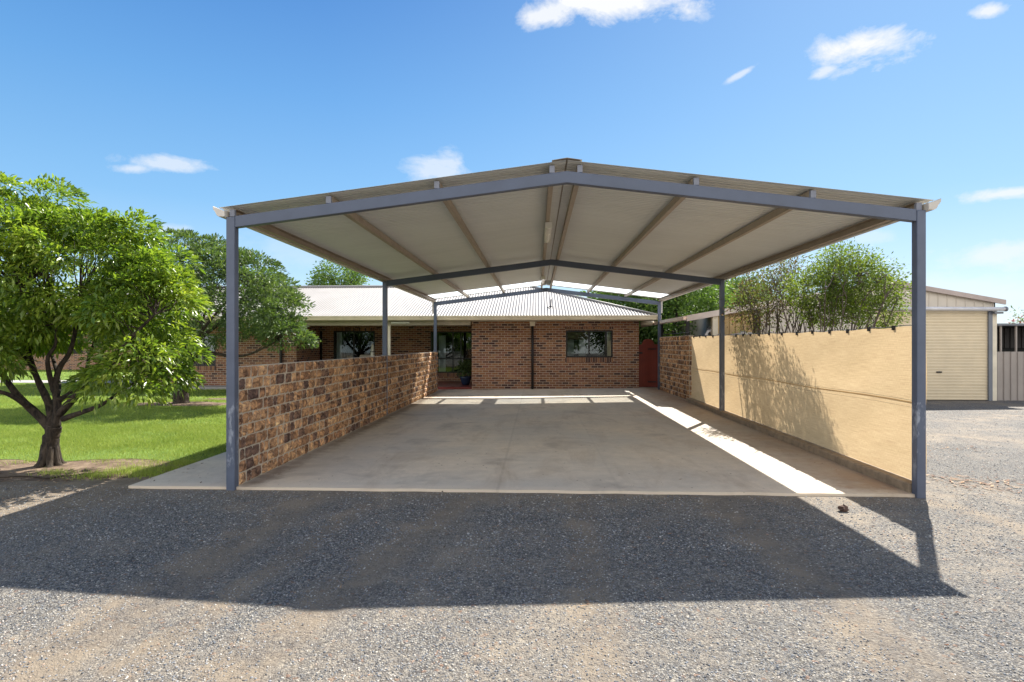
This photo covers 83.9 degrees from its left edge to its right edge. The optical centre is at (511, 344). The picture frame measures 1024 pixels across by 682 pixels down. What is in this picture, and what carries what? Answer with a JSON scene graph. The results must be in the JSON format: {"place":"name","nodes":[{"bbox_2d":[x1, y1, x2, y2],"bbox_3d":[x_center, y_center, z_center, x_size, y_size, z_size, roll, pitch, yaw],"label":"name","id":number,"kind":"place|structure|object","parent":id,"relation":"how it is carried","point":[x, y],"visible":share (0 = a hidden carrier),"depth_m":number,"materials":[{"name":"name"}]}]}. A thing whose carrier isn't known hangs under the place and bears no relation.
{"place":"outdoors","nodes":[
{"label":"outdoors","id":0,"kind":"place"},
{"bbox_2d":[0,380,131,382],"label":"garden path","id":1,"kind":"structure","parent":0,"point":[29,381],"depth_m":24.25,"materials":[{"name":"concrete"}]},
{"bbox_2d":[0,370,134,379],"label":"lawn","id":2,"kind":"structure","parent":0,"point":[45,375],"depth_m":28.93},
{"bbox_2d":[5,310,137,369],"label":"house","id":3,"kind":"structure","parent":2,"relation":"on","point":[71,363],"depth_m":35.21,"materials":[{"name":"brick"}]},
{"bbox_2d":[55,337,82,353],"bbox_3d":[-27.509,0.050,35.280,2.000,1.100,0.030,0,0,2],"label":"window","id":4,"kind":"structure","parent":3,"relation":"in","point":[74,350],"depth_m":35.25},
{"bbox_2d":[0,458,194,481],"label":"bare earth","id":5,"kind":"structure","parent":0,"point":[59,478],"depth_m":7.50,"materials":[{"name":"brown soil"}]},
{"bbox_2d":[0,461,133,477],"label":"soil patch","id":6,"kind":"object","parent":5,"relation":"on","point":[18,470],"visible":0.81,"depth_m":7.26,"materials":[{"name":"brown soil"}]},
{"bbox_2d":[0,171,215,467],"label":"leafy tree","id":7,"kind":"object","parent":5,"relation":"on","point":[47,324],"visible":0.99,"depth_m":7.17,"materials":[{"name":"green plant"}]},
{"bbox_2d":[0,369,225,480],"bbox_3d":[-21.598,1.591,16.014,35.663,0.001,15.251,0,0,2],"label":"lawn","id":8,"kind":"structure","parent":0,"point":[98,454],"depth_m":9.82,"materials":[{"name":"green plant"}]},
{"bbox_2d":[125,401,225,405],"bbox_3d":[-8.316,1.585,15.152,3.676,0.001,1.216,0,0,2],"label":"soil patch","id":9,"kind":"object","parent":8,"relation":"on","point":[197,403],"visible":0.45,"depth_m":14.97,"materials":[{"name":"brown soil"}]},
{"bbox_2d":[77,227,320,403],"bbox_3d":[-8.319,-0.775,15.338,6.642,4.856,4.355,0,0,2],"label":"leafy tree","id":10,"kind":"object","parent":8,"relation":"on","point":[267,320],"visible":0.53,"depth_m":14.71,"materials":[{"name":"green plant"}]},
{"bbox_2d":[127,385,225,389],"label":"house path","id":11,"kind":"structure","parent":0,"point":[214,386],"depth_m":20.15,"materials":[{"name":"concrete"}]},
{"bbox_2d":[0,387,1023,681],"bbox_3d":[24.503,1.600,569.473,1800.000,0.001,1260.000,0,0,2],"label":"gravel ground","id":12,"kind":"structure","parent":0,"point":[392,563],"depth_m":3.82,"materials":[{"name":"grey gravel"}]},
{"bbox_2d":[304,259,372,285],"bbox_3d":[-11.593,-2.228,38.642,4.669,7.778,4.444,0,0,2],"label":"broadleaf tree","id":13,"kind":"object","parent":12,"relation":"on","point":[357,278],"visible":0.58,"depth_m":37.62,"materials":[{"name":"green plant"}]},
{"bbox_2d":[26,285,661,389],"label":"brick house","id":14,"kind":"structure","parent":12,"relation":"on","point":[533,341],"depth_m":19.49,"materials":[{"name":"brown brick"}]},
{"bbox_2d":[193,335,215,365],"bbox_3d":[-11.358,0.224,20.943,1.051,1.152,0.130,0,0,2],"label":"window","id":15,"kind":"structure","parent":14,"relation":"in","point":[203,364],"depth_m":20.92,"materials":[{"name":"black glass"}]},
{"bbox_2d":[320,331,321,359],"bbox_3d":[-7.752,0.483,22.999,0.229,2.035,0.050,0,0,2],"label":"downpipe","id":16,"kind":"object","parent":14,"relation":"in","point":[320,331],"depth_m":22.97,"materials":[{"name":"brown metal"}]},
{"bbox_2d":[334,331,374,358],"bbox_3d":[-6.341,0.483,23.024,1.694,2.035,0.220,0,0,2],"label":"window frame","id":17,"kind":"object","parent":14,"relation":"in","point":[339,333],"depth_m":22.95,"materials":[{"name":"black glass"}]},
{"bbox_2d":[370,343,374,355],"bbox_3d":[-5.251,0.720,21.446,0.397,1.520,0.398,0,0,2],"label":"folded umbrella","id":18,"kind":"object","parent":14,"relation":"on","point":[372,352],"visible":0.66,"depth_m":21.40,"materials":[{"name":"beige fabric"}]},
{"bbox_2d":[391,322,409,323],"bbox_3d":[-3.762,-0.725,19.179,0.615,0.060,0.080,0,0,2],"label":"porch light","id":19,"kind":"object","parent":14,"relation":"attached to","point":[400,322],"visible":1,"depth_m":19.14,"materials":[{"name":"white plastic"}]},
{"bbox_2d":[430,331,471,372],"bbox_3d":[-2.242,0.318,23.038,2.011,1.655,0.600,0,0,2],"label":"window","id":20,"kind":"structure","parent":14,"relation":"in","point":[442,358],"depth_m":22.78,"materials":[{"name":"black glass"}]},
{"bbox_2d":[454,359,471,384],"bbox_3d":[-1.689,0.981,20.673,0.893,0.998,0.876,0,0,2],"label":"potted plant","id":21,"kind":"object","parent":14,"relation":"on","point":[465,378],"visible":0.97,"depth_m":20.58,"materials":[{"name":"green plant"}]},
{"bbox_2d":[566,330,612,357],"bbox_3d":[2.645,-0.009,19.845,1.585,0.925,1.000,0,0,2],"label":"window","id":22,"kind":"structure","parent":14,"relation":"in","point":[571,335],"depth_m":19.46,"materials":[{"name":"black glass"}]},
{"bbox_2d":[640,321,653,326],"bbox_3d":[4.596,-0.709,19.423,0.439,0.207,0.167,0,0,31],"label":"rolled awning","id":23,"kind":"object","parent":14,"relation":"attached to","point":[643,323],"visible":0.86,"depth_m":19.36,"materials":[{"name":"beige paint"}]},
{"bbox_2d":[639,339,657,386],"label":"garden gate","id":24,"kind":"structure","parent":14,"relation":"attached to","point":[648,362],"depth_m":19.32,"materials":[{"name":"red paint"}]},
{"bbox_2d":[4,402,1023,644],"bbox_3d":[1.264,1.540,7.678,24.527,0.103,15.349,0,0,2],"label":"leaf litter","id":25,"kind":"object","parent":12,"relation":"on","point":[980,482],"visible":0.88,"depth_m":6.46,"materials":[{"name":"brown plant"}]},
{"bbox_2d":[128,387,914,496],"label":"concrete slab","id":26,"kind":"structure","parent":12,"relation":"on","point":[644,440],"depth_m":7.97,"materials":[{"name":"grey concrete"}]},
{"bbox_2d":[239,352,437,484],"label":"block wall","id":27,"kind":"structure","parent":26,"relation":"on","point":[289,411],"depth_m":8.45,"materials":[{"name":"brown brick"}]},
{"bbox_2d":[213,158,940,497],"bbox_3d":[0.860,-0.165,12.457,7.695,3.630,12.856,0,0,2],"label":"carport","id":28,"kind":"object","parent":26,"relation":"on","point":[672,234],"visible":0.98,"depth_m":7.80,"materials":[{"name":"paint"}]},
{"bbox_2d":[541,276,544,283],"bbox_3d":[0.868,-1.788,15.896,0.104,0.090,1.262,0,0,2],"label":"fluorescent light","id":29,"kind":"object","parent":28,"relation":"attached to","point":[542,279],"visible":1,"depth_m":15.65,"materials":[{"name":"white plastic"}]},
{"bbox_2d":[544,222,551,242],"bbox_3d":[0.578,-1.788,9.153,0.104,0.090,1.262,0,0,2],"label":"fluorescent light","id":30,"kind":"object","parent":28,"relation":"attached to","point":[548,227],"visible":1,"depth_m":8.94,"materials":[{"name":"white plastic"}]},
{"bbox_2d":[691,325,926,479],"bbox_3d":[4.507,0.626,10.441,0.033,1.687,9.010,0,0,2],"label":"shade cloth","id":31,"kind":"object","parent":28,"relation":"attached to","point":[847,392],"visible":0.97,"depth_m":7.95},
{"bbox_2d":[576,285,695,342],"bbox_3d":[5.550,-1.044,26.959,6.206,5.485,6.254,0,0,2],"label":"broadleaf tree","id":32,"kind":"object","parent":12,"relation":"on","point":[610,289],"visible":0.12,"depth_m":25.46,"materials":[{"name":"green plant"}]},
{"bbox_2d":[659,335,693,399],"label":"block wall","id":33,"kind":"structure","parent":12,"relation":"on","point":[675,359],"depth_m":16.27,"materials":[{"name":"brown brick"}]},
{"bbox_2d":[611,281,746,344],"bbox_3d":[7.048,-0.935,24.637,6.124,5.278,5.851,0,0,2],"label":"broadleaf tree","id":34,"kind":"object","parent":12,"relation":"on","point":[706,293],"visible":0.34,"depth_m":23.38,"materials":[{"name":"green plant"}]},
{"bbox_2d":[705,327,710,334],"bbox_3d":[5.446,0.556,15.752,0.267,2.088,0.233,0,0,2],"label":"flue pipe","id":35,"kind":"object","parent":12,"relation":"on","point":[708,330],"visible":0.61,"depth_m":15.66,"materials":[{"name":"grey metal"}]},
{"bbox_2d":[642,298,786,336],"bbox_3d":[6.164,0.175,18.582,2.756,2.850,6.340,0,0,2],"label":"open awning","id":36,"kind":"object","parent":12,"relation":"on","point":[714,316],"visible":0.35,"depth_m":15.54,"materials":[{"name":"beige paint"}]},
{"bbox_2d":[674,271,774,315],"bbox_3d":[10.107,-1.102,29.678,6.808,5.645,6.425,0,0,43],"label":"broadleaf tree","id":37,"kind":"object","parent":12,"relation":"on","point":[736,281],"visible":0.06,"depth_m":28.58,"materials":[{"name":"green plant"}]},
{"bbox_2d":[717,332,752,335],"bbox_3d":[6.016,0.617,15.155,1.285,1.966,0.900,0,0,2],"label":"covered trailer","id":38,"kind":"object","parent":12,"relation":"on","point":[740,333],"visible":0.09,"depth_m":15.17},
{"bbox_2d":[715,255,822,334],"bbox_3d":[5.320,-0.254,11.740,2.126,3.757,1.965,0,0,2],"label":"garden shrub","id":39,"kind":"object","parent":12,"relation":"on","point":[758,309],"visible":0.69,"depth_m":11.64,"materials":[{"name":"green plant"}]},
{"bbox_2d":[686,398,911,492],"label":"kerb","id":40,"kind":"structure","parent":12,"relation":"on","point":[889,478],"depth_m":7.89,"materials":[{"name":"concrete"}]},
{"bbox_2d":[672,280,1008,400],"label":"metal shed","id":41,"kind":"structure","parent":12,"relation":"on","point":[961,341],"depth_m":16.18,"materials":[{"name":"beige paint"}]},
{"bbox_2d":[875,311,987,399],"bbox_3d":[11.937,0.312,16.202,3.100,2.535,0.040,0,0,2],"label":"roller door","id":42,"kind":"structure","parent":41,"relation":"in","point":[956,341],"depth_m":16.18,"materials":[{"name":"beige metal"}]},
{"bbox_2d":[774,237,911,332],"bbox_3d":[5.851,-0.151,10.245,2.545,3.557,2.041,0,0,2],"label":"garden shrub","id":43,"kind":"object","parent":12,"relation":"on","point":[843,295],"visible":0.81,"depth_m":9.98,"materials":[{"name":"green plant"}]},
{"bbox_2d":[838,504,848,511],"bbox_3d":[3.169,1.566,5.453,0.105,0.085,0.088,0,0,2],"label":"earth clod","id":44,"kind":"object","parent":12,"relation":"on","point":[843,508],"visible":1,"depth_m":5.43,"materials":[{"name":"brown soil"}]},
{"bbox_2d":[997,323,1023,400],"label":"lean to","id":45,"kind":"object","parent":12,"relation":"on","point":[1010,361],"visible":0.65,"depth_m":16.21,"materials":[{"name":"grey metal"}]},
{"bbox_2d":[1007,306,1023,322],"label":"flowering tree","id":46,"kind":"object","parent":12,"relation":"on","point":[1014,320],"visible":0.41,"depth_m":23.30,"materials":[{"name":"green plant"}]},
{"bbox_2d":[0,0,1023,322],"label":"sky","id":47,"kind":"structure","parent":0,"point":[175,111],"materials":[{"name":"blue"}]}
]}

